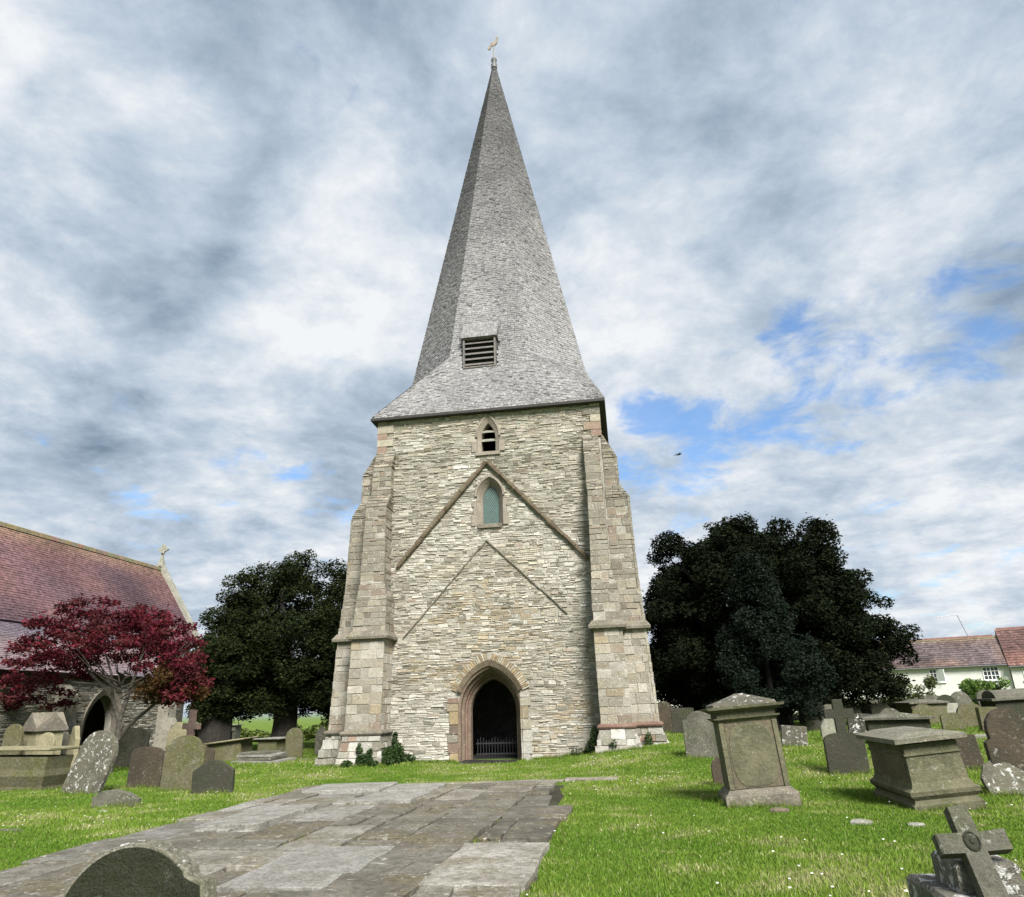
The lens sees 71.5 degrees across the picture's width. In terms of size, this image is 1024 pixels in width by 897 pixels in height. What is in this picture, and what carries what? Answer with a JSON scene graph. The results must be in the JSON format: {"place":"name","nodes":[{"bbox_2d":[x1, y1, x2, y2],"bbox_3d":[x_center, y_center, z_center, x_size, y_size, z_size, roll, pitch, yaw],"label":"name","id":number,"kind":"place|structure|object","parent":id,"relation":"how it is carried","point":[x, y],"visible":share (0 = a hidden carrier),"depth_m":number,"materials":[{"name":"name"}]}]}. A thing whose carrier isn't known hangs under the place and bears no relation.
{"place":"outdoors","nodes":[
{"label":"outdoors","id":0,"kind":"place"},
{"bbox_2d":[0,776,617,896],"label":"path","id":1,"kind":"structure","parent":0,"point":[426,837],"depth_m":9.57,"materials":[{"name":"grey stone"}]},
{"bbox_2d":[194,804,318,831],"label":"ledger slab","id":2,"kind":"structure","parent":1,"relation":"on","point":[261,818],"depth_m":11.17,"materials":[{"name":"grey stone"}]},
{"bbox_2d":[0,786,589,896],"bbox_3d":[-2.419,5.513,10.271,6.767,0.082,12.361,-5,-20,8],"label":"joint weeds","id":3,"kind":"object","parent":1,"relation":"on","point":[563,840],"visible":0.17,"depth_m":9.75,"materials":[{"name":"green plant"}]},
{"bbox_2d":[217,845,394,893],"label":"ledger slab","id":4,"kind":"structure","parent":1,"relation":"on","point":[311,868],"depth_m":7.57,"materials":[{"name":"grey stone"}]},
{"bbox_2d":[301,782,397,795],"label":"ledger slab","id":5,"kind":"structure","parent":1,"relation":"on","point":[349,788],"depth_m":15.08,"materials":[{"name":"grey stone"}]},
{"bbox_2d":[350,791,431,804],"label":"ledger slab","id":6,"kind":"structure","parent":1,"relation":"on","point":[392,797],"depth_m":13.23,"materials":[{"name":"grey stone"}]},
{"bbox_2d":[225,785,564,870],"bbox_3d":[-2.572,5.689,10.219,5.950,0.306,12.350,-5,-20,8],"label":"path bed","id":7,"kind":"object","parent":1,"relation":"attached to","point":[557,796],"depth_m":13.50,"materials":[{"name":"soil"}]},
{"bbox_2d":[382,783,445,791],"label":"ledger slab","id":8,"kind":"structure","parent":1,"relation":"on","point":[408,787],"depth_m":15.06,"materials":[{"name":"grey stone"}]},
{"bbox_2d":[419,842,549,892],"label":"ledger slab","id":9,"kind":"structure","parent":1,"relation":"on","point":[502,864],"depth_m":7.46,"materials":[{"name":"grey stone"}]},
{"bbox_2d":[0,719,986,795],"bbox_3d":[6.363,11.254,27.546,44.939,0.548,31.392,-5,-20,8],"label":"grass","id":10,"kind":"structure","parent":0,"point":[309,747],"depth_m":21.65,"materials":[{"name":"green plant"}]},
{"bbox_2d":[0,712,1023,896],"bbox_3d":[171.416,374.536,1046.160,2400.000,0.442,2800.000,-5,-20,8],"label":"ground","id":11,"kind":"structure","parent":0,"point":[263,723],"depth_m":10.10,"materials":[{"name":"green plant"}]},
{"bbox_2d":[0,829,21,831],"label":"stone","id":12,"kind":"object","parent":11,"relation":"on","point":[5,830],"visible":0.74,"depth_m":11.38,"materials":[{"name":"grey stone"}]},
{"bbox_2d":[0,724,23,754],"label":"headstone","id":13,"kind":"object","parent":11,"relation":"on","point":[13,734],"visible":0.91,"depth_m":21.02,"materials":[{"name":"beige stone"}]},
{"bbox_2d":[0,746,80,790],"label":"chest tomb","id":14,"kind":"object","parent":11,"relation":"on","point":[20,772],"visible":0.82,"depth_m":17.96,"materials":[{"name":"beige stone"}]},
{"bbox_2d":[20,712,68,754],"bbox_3d":[-14.280,9.056,21.585,0.928,1.964,0.928,-13,-23,31],"label":"pedestal tomb","id":15,"kind":"object","parent":11,"relation":"on","point":[36,726],"visible":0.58,"depth_m":21.51,"materials":[{"name":"stone"}]},
{"bbox_2d":[35,732,55,754],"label":"headstone","id":16,"kind":"object","parent":11,"relation":"on","point":[47,739],"visible":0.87,"depth_m":20.95,"materials":[{"name":"beige stone"}]},
{"bbox_2d":[60,732,69,754],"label":"headstone","id":17,"kind":"object","parent":11,"relation":"on","point":[66,737],"visible":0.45,"depth_m":22.71,"materials":[{"name":"grey stone"}]},
{"bbox_2d":[66,726,79,768],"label":"headstone","id":18,"kind":"object","parent":11,"relation":"on","point":[74,739],"visible":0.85,"depth_m":21.89,"materials":[{"name":"beige stone"}]},
{"bbox_2d":[61,730,118,793],"bbox_3d":[-10.002,7.595,16.926,1.052,1.674,0.130,9,-21,21],"label":"headstone","id":19,"kind":"object","parent":11,"relation":"on","point":[94,762],"visible":0.92,"depth_m":16.89,"materials":[{"name":"grey stone"}]},
{"bbox_2d":[0,521,200,751],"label":"church","id":20,"kind":"structure","parent":11,"relation":"on","point":[40,572],"depth_m":31.67,"materials":[{"name":"ceramic"}]},
{"bbox_2d":[0,593,214,772],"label":"maple tree","id":21,"kind":"object","parent":11,"relation":"on","point":[170,679],"visible":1,"depth_m":23.42,"materials":[{"name":"red plant"}]},
{"bbox_2d":[91,789,141,807],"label":"headstone","id":22,"kind":"object","parent":11,"relation":"on","point":[108,797],"visible":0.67,"depth_m":14.01,"materials":[{"name":"grey stone"}]},
{"bbox_2d":[114,728,149,767],"bbox_3d":[-13.770,10.905,25.624,1.357,1.582,0.120,-3,-20,9],"label":"headstone","id":23,"kind":"object","parent":11,"relation":"on","point":[132,739],"visible":0.53,"depth_m":25.63,"materials":[{"name":"grey stone"}]},
{"bbox_2d":[63,839,216,896],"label":"headstone","id":24,"kind":"object","parent":11,"relation":"on","point":[151,868],"visible":1,"depth_m":3.91,"materials":[{"name":"stone"}]},
{"bbox_2d":[126,747,164,788],"bbox_3d":[-9.127,8.075,17.711,0.897,1.203,0.100,-4,-20,8],"label":"headstone","id":25,"kind":"object","parent":11,"relation":"on","point":[145,766],"visible":0.86,"depth_m":17.71,"materials":[{"name":"stone"}]},
{"bbox_2d":[166,722,186,745],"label":"headstone","id":26,"kind":"object","parent":11,"relation":"on","point":[176,730],"visible":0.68,"depth_m":30.03,"materials":[{"name":"beige stone"}]},
{"bbox_2d":[159,735,206,791],"bbox_3d":[-7.773,7.571,16.823,1.025,1.461,0.110,-3,-20,8],"label":"headstone","id":27,"kind":"object","parent":11,"relation":"on","point":[184,757],"visible":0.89,"depth_m":16.82,"materials":[{"name":"beige stone"}]},
{"bbox_2d":[182,710,200,735],"bbox_3d":[-11.953,10.793,26.398,0.732,2.066,0.140,-6,-20,14],"label":"cross memorial","id":28,"kind":"object","parent":11,"relation":"on","point":[191,725],"visible":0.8,"depth_m":26.51,"materials":[{"name":"brown stone"}]},
{"bbox_2d":[186,729,199,736],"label":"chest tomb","id":29,"kind":"object","parent":11,"relation":"on","point":[196,732],"depth_m":33.32,"materials":[{"name":"stone"}]},
{"bbox_2d":[205,748,214,762],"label":"headstone","id":30,"kind":"object","parent":11,"relation":"on","point":[210,753],"visible":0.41,"depth_m":23.11,"materials":[{"name":"stone"}]},
{"bbox_2d":[191,760,234,793],"bbox_3d":[-6.681,7.480,15.903,0.928,0.951,0.130,-4,-20,2],"label":"headstone","id":31,"kind":"object","parent":11,"relation":"on","point":[210,775],"visible":0.78,"depth_m":15.88,"materials":[{"name":"grey stone"}]},
{"bbox_2d":[203,736,258,761],"bbox_3d":[-10.608,11.489,26.817,1.564,0.950,1.863,-6,-19,-5],"label":"chest tomb","id":32,"kind":"object","parent":11,"relation":"on","point":[229,750],"visible":0.63,"depth_m":26.18,"materials":[{"name":"beige stone"}]},
{"bbox_2d":[183,621,285,745],"bbox_3d":[-12.890,10.893,32.642,4.981,6.263,4.817,-5,-20,8],"label":"yew tree","id":33,"kind":"object","parent":11,"relation":"on","point":[218,709],"visible":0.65,"depth_m":31.66,"materials":[{"name":"green plant"}]},
{"bbox_2d":[232,724,243,738],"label":"chest tomb","id":34,"kind":"object","parent":11,"relation":"on","point":[236,728],"visible":0.23,"depth_m":41.90,"materials":[{"name":"stone"}]},
{"bbox_2d":[231,750,296,763],"bbox_3d":[-8.890,11.132,25.549,1.770,0.492,1.431,-6,-20,13],"label":"stepped tomb","id":35,"kind":"object","parent":11,"relation":"on","point":[275,756],"visible":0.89,"depth_m":25.22,"materials":[{"name":"grey stone"}]},
{"bbox_2d":[253,737,285,751],"bbox_3d":[-9.874,12.524,29.611,1.135,0.916,1.490,-7,-20,14],"label":"chest tomb","id":36,"kind":"object","parent":11,"relation":"on","point":[272,743],"visible":0.52,"depth_m":29.16,"materials":[{"name":"beige stone"}]},
{"bbox_2d":[197,549,346,736],"bbox_3d":[-10.559,9.626,34.479,8.847,9.702,7.247,-14,-23,31],"label":"yew tree","id":37,"kind":"object","parent":11,"relation":"on","point":[305,687],"visible":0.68,"depth_m":32.96,"materials":[{"name":"green plant"}]},
{"bbox_2d":[240,723,327,741],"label":"hedge","id":38,"kind":"object","parent":11,"relation":"on","point":[309,732],"visible":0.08,"depth_m":44.31,"materials":[{"name":"green plant"}]},
{"bbox_2d":[285,728,302,758],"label":"headstone","id":39,"kind":"object","parent":11,"relation":"on","point":[294,743],"visible":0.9,"depth_m":27.03,"materials":[{"name":"beige stone"}]},
{"bbox_2d":[314,726,325,753],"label":"headstone","id":40,"kind":"object","parent":11,"relation":"on","point":[320,737],"visible":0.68,"depth_m":28.82,"materials":[{"name":"grey stone"}]},
{"bbox_2d":[457,759,519,764],"bbox_3d":[-0.725,9.868,22.340,1.831,0.118,1.183,-5,-20,8],"label":"doorstep","id":41,"kind":"object","parent":11,"relation":"on","point":[487,761],"visible":0.61,"depth_m":22.35,"materials":[{"name":"grey stone"}]},
{"bbox_2d":[314,36,668,766],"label":"church tower","id":42,"kind":"structure","parent":11,"relation":"on","point":[492,608],"depth_m":25.18,"materials":[{"name":"stone"}]},
{"bbox_2d":[340,743,378,767],"bbox_3d":[-4.681,9.494,21.968,1.276,0.752,0.378,-5,-20,8],"label":"ivy","id":43,"kind":"object","parent":42,"relation":"attached to","point":[361,757],"visible":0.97,"depth_m":21.89,"materials":[{"name":"green plant"}]},
{"bbox_2d":[381,731,416,765],"bbox_3d":[-3.789,9.561,22.637,0.799,1.079,1.616,-12,-22,26],"label":"ivy","id":44,"kind":"object","parent":42,"relation":"attached to","point":[392,755],"visible":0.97,"depth_m":22.77,"materials":[{"name":"green plant"}]},
{"bbox_2d":[447,653,532,761],"bbox_3d":[-0.688,8.649,23.605,2.807,3.532,1.070,-5,-20,8],"label":"doorway","id":45,"kind":"structure","parent":42,"relation":"in","point":[483,671],"depth_m":23.49,"materials":[{"name":"brown stone"}]},
{"bbox_2d":[471,474,508,528],"bbox_3d":[-0.762,1.955,25.835,1.352,2.003,0.604,-5,-20,8],"label":"lancet window","id":46,"kind":"structure","parent":42,"relation":"in","point":[490,509],"depth_m":25.74,"materials":[{"name":"stone"}]},
{"bbox_2d":[2,746,1016,895],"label":"daisies","id":47,"kind":"object","parent":11,"relation":"on","point":[595,789],"visible":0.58,"depth_m":11.66,"materials":[{"name":"white plant"}]},
{"bbox_2d":[0,721,1023,811],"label":"grass tufts","id":48,"kind":"object","parent":11,"relation":"on","point":[568,755],"visible":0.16,"depth_m":16.59,"materials":[{"name":"green plant"}]},
{"bbox_2d":[570,725,598,755],"bbox_3d":[2.344,9.223,22.318,1.051,1.012,0.570,-15,-24,33],"label":"ivy","id":49,"kind":"object","parent":11,"relation":"on","point":[592,739],"visible":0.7,"depth_m":22.20,"materials":[{"name":"green plant"}]},
{"bbox_2d":[609,730,652,747],"bbox_3d":[3.667,8.880,21.484,1.770,0.651,0.357,14,-25,-36],"label":"ivy","id":50,"kind":"object","parent":11,"relation":"on","point":[649,742],"visible":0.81,"depth_m":21.78,"materials":[{"name":"green plant"}]},
{"bbox_2d":[657,701,673,731],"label":"headstone","id":51,"kind":"object","parent":11,"relation":"on","point":[664,710],"visible":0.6,"depth_m":30.11,"materials":[{"name":"grey stone"}]},
{"bbox_2d":[670,708,693,733],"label":"headstone","id":52,"kind":"object","parent":11,"relation":"on","point":[679,716],"visible":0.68,"depth_m":28.12,"materials":[{"name":"grey stone"}]},
{"bbox_2d":[682,711,718,757],"bbox_3d":[4.850,7.386,18.061,0.937,1.368,0.120,-6,-20,8],"label":"headstone","id":53,"kind":"object","parent":11,"relation":"on","point":[699,734],"visible":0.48,"depth_m":18.05,"materials":[{"name":"grey stone"}]},
{"bbox_2d":[711,757,723,785],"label":"headstone","id":54,"kind":"object","parent":11,"relation":"on","point":[717,776],"visible":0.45,"depth_m":14.34,"materials":[{"name":"stone"}]},
{"bbox_2d":[700,693,801,807],"bbox_3d":[4.056,5.212,12.171,1.272,1.940,1.147,-8,-21,6],"label":"pedestal tomb","id":55,"kind":"object","parent":11,"relation":"on","point":[750,753],"visible":0.98,"depth_m":11.80,"materials":[{"name":"stone"}]},
{"bbox_2d":[702,550,840,731],"bbox_3d":[9.945,7.693,28.455,5.772,7.252,5.184,-5,-20,8],"label":"holly tree","id":56,"kind":"object","parent":11,"relation":"on","point":[753,633],"visible":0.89,"depth_m":27.65,"materials":[{"name":"green plant"}]},
{"bbox_2d":[769,807,789,812],"bbox_3d":[4.102,5.565,10.905,0.308,0.110,0.217,-5,-20,8],"label":"stone","id":57,"kind":"object","parent":11,"relation":"on","point":[780,809],"visible":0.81,"depth_m":10.85,"materials":[{"name":"beige stone"}]},
{"bbox_2d":[641,511,924,725],"bbox_3d":[12.080,8.014,33.426,12.644,10.260,9.717,-5,-20,8],"label":"yew tree","id":58,"kind":"object","parent":11,"relation":"on","point":[687,611],"visible":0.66,"depth_m":31.25,"materials":[{"name":"green plant"}]},
{"bbox_2d":[780,725,807,746],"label":"headstone","id":59,"kind":"object","parent":11,"relation":"on","point":[797,735],"visible":0.73,"depth_m":19.16,"materials":[{"name":"grey stone"}]},
{"bbox_2d":[799,711,804,723],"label":"headstone","id":60,"kind":"object","parent":11,"relation":"on","point":[801,718],"visible":0.02,"depth_m":33.42,"materials":[{"name":"black stone"}]},
{"bbox_2d":[803,699,824,731],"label":"headstone","id":61,"kind":"object","parent":11,"relation":"on","point":[809,725],"visible":0.16,"depth_m":26.89,"materials":[{"name":"grey stone"}]},
{"bbox_2d":[793,705,846,720],"bbox_3d":[13.004,14.807,39.316,11.775,1.087,2.081,-5,-20,8],"label":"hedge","id":62,"kind":"object","parent":11,"relation":"on","point":[796,717],"visible":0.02,"depth_m":38.75,"materials":[{"name":"green plant"}]},
{"bbox_2d":[820,719,835,737],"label":"headstone","id":63,"kind":"object","parent":11,"relation":"on","point":[827,726],"visible":0.37,"depth_m":21.66,"materials":[{"name":"stone"}]},
{"bbox_2d":[824,704,833,719],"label":"headstone","id":64,"kind":"object","parent":11,"relation":"on","point":[826,706],"visible":0.16,"depth_m":27.49,"materials":[{"name":"grey stone"}]},
{"bbox_2d":[823,699,869,774],"bbox_3d":[7.168,6.349,15.372,0.833,1.753,0.120,-5,-20,8],"label":"cross headstone","id":65,"kind":"object","parent":11,"relation":"on","point":[845,751],"visible":0.86,"depth_m":15.29,"materials":[{"name":"grey stone"}]},
{"bbox_2d":[846,701,860,713],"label":"headstone","id":66,"kind":"object","parent":11,"relation":"on","point":[856,711],"visible":0.18,"depth_m":31.29,"materials":[{"name":"grey stone"}]},
{"bbox_2d":[847,713,873,733],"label":"headstone","id":67,"kind":"object","parent":11,"relation":"on","point":[856,724],"visible":0.41,"depth_m":22.32,"materials":[{"name":"grey stone"}]},
{"bbox_2d":[850,819,872,824],"bbox_3d":[4.762,5.111,9.691,0.275,0.100,0.254,-17,-25,36],"label":"stone","id":68,"kind":"object","parent":11,"relation":"on","point":[860,821],"visible":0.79,"depth_m":9.64,"materials":[{"name":"white stone"}]},
{"bbox_2d":[858,703,870,713],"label":"headstone","id":69,"kind":"object","parent":11,"relation":"on","point":[866,710],"visible":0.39,"depth_m":32.59,"materials":[{"name":"grey stone"}]},
{"bbox_2d":[843,696,903,707],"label":"hedge","id":70,"kind":"object","parent":11,"relation":"on","point":[881,700],"visible":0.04,"depth_m":42.38,"materials":[{"name":"green plant"}]},
{"bbox_2d":[870,703,888,713],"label":"headstone","id":71,"kind":"object","parent":11,"relation":"on","point":[877,708],"visible":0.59,"depth_m":31.25,"materials":[{"name":"grey stone"}]},
{"bbox_2d":[879,708,898,713],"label":"headstone","id":72,"kind":"object","parent":11,"relation":"on","point":[888,710],"visible":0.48,"depth_m":29.79,"materials":[{"name":"grey stone"}]},
{"bbox_2d":[859,712,934,741],"bbox_3d":[10.464,7.675,19.268,1.742,0.993,1.244,-9,-21,19],"label":"chest tomb","id":73,"kind":"object","parent":11,"relation":"on","point":[885,720],"visible":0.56,"depth_m":18.93,"materials":[{"name":"grey stone"}]},
{"bbox_2d":[885,675,937,704],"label":"shrub","id":74,"kind":"object","parent":11,"relation":"on","point":[929,683],"visible":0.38,"depth_m":41.62,"materials":[{"name":"green plant"}]},
{"bbox_2d":[908,822,924,826],"bbox_3d":[5.343,4.989,9.389,0.224,0.090,0.158,-5,-20,8],"label":"stone","id":75,"kind":"object","parent":11,"relation":"on","point":[917,824],"visible":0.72,"depth_m":9.35,"materials":[{"name":"white stone"}]},
{"bbox_2d":[891,699,949,721],"bbox_3d":[17.593,11.393,30.535,1.730,1.196,1.538,-1,-20,-2],"label":"chest tomb","id":76,"kind":"object","parent":11,"relation":"on","point":[909,705],"visible":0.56,"depth_m":30.06,"materials":[{"name":"grey stone"}]},
{"bbox_2d":[856,726,986,810],"bbox_3d":[6.577,5.249,11.541,1.052,1.294,2.016,-9,-21,6],"label":"chest tomb","id":77,"kind":"object","parent":11,"relation":"on","point":[919,768],"visible":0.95,"depth_m":10.83,"materials":[{"name":"stone"}]},
{"bbox_2d":[911,704,938,723],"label":"headstone","id":78,"kind":"object","parent":11,"relation":"on","point":[923,709],"visible":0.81,"depth_m":29.46,"materials":[{"name":"beige stone"}]},
{"bbox_2d":[844,635,1013,701],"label":"cottage","id":79,"kind":"structure","parent":11,"relation":"on","point":[949,663],"depth_m":56.18,"materials":[{"name":"paint"}]},
{"bbox_2d":[928,669,946,682],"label":"window","id":80,"kind":"structure","parent":79,"relation":"in","point":[939,674],"depth_m":55.86,"materials":[{"name":"white paint"}]},
{"bbox_2d":[981,666,1000,680],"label":"window","id":81,"kind":"structure","parent":79,"relation":"in","point":[991,673],"depth_m":54.46,"materials":[{"name":"white paint"}]},
{"bbox_2d":[923,695,938,699],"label":"headstone","id":82,"kind":"object","parent":11,"relation":"on","point":[934,697],"visible":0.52,"depth_m":37.22,"materials":[{"name":"grey stone"}]},
{"bbox_2d":[937,694,955,702],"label":"headstone","id":83,"kind":"object","parent":11,"relation":"on","point":[944,697],"visible":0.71,"depth_m":34.94,"materials":[{"name":"grey stone"}]},
{"bbox_2d":[946,703,957,712],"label":"headstone","id":84,"kind":"object","parent":11,"relation":"on","point":[951,707],"visible":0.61,"depth_m":30.04,"materials":[{"name":"stone"}]},
{"bbox_2d":[939,713,966,730],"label":"headstone","id":85,"kind":"object","parent":11,"relation":"on","point":[953,721],"visible":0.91,"depth_m":24.07,"materials":[{"name":"beige stone"}]},
{"bbox_2d":[951,691,972,705],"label":"headstone","id":86,"kind":"object","parent":11,"relation":"on","point":[960,697],"visible":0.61,"depth_m":35.35,"materials":[{"name":"grey stone"}]},
{"bbox_2d":[906,850,1023,896],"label":"cross pedestal","id":87,"kind":"object","parent":11,"relation":"on","point":[950,877],"visible":0.64,"depth_m":4.56,"materials":[{"name":"grey stone"}]},
{"bbox_2d":[932,805,1012,896],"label":"stone cross","id":88,"kind":"object","parent":87,"relation":"on","point":[970,844],"visible":1,"depth_m":4.51,"materials":[{"name":"grey stone"}]},
{"bbox_2d":[956,704,980,727],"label":"headstone","id":89,"kind":"object","parent":11,"relation":"on","point":[967,712],"visible":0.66,"depth_m":26.35,"materials":[{"name":"beige stone"}]},
{"bbox_2d":[953,734,984,768],"bbox_3d":[9.754,6.614,15.179,0.487,0.925,0.140,-12,-21,10],"label":"headstone","id":90,"kind":"object","parent":11,"relation":"on","point":[970,752],"visible":0.36,"depth_m":15.16,"materials":[{"name":"stone"}]},
{"bbox_2d":[974,734,986,738],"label":"ledger slab","id":91,"kind":"structure","parent":11,"relation":"on","point":[979,735],"depth_m":19.57,"materials":[{"name":"stone"}]},
{"bbox_2d":[976,690,986,705],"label":"headstone","id":92,"kind":"object","parent":11,"relation":"on","point":[979,694],"visible":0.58,"depth_m":36.03,"materials":[{"name":"grey stone"}]},
{"bbox_2d":[957,677,1011,704],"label":"shrub","id":93,"kind":"object","parent":11,"relation":"on","point":[970,688],"visible":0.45,"depth_m":43.08,"materials":[{"name":"green plant"}]},
{"bbox_2d":[975,707,996,730],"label":"headstone","id":94,"kind":"object","parent":11,"relation":"on","point":[981,713],"visible":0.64,"depth_m":22.83,"materials":[{"name":"beige stone"}]},
{"bbox_2d":[973,688,1023,716],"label":"chest tomb","id":95,"kind":"object","parent":11,"relation":"on","point":[1013,699],"visible":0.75,"depth_m":25.93,"materials":[{"name":"grey stone"}]},
{"bbox_2d":[980,760,1023,795],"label":"headstone","id":96,"kind":"object","parent":11,"relation":"on","point":[1005,777],"visible":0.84,"depth_m":11.96,"materials":[{"name":"grey stone"}]},
{"bbox_2d":[983,708,1023,770],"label":"headstone","id":97,"kind":"object","parent":11,"relation":"on","point":[1004,733],"visible":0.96,"depth_m":12.23,"materials":[{"name":"grey stone"}]},
{"bbox_2d":[995,626,1023,688],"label":"cottage","id":98,"kind":"structure","parent":11,"relation":"on","point":[1011,640],"depth_m":54.87,"materials":[{"name":"ceramic"}]},
{"bbox_2d":[0,0,1023,716],"label":"sky","id":99,"kind":"structure","parent":0,"point":[785,238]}
]}

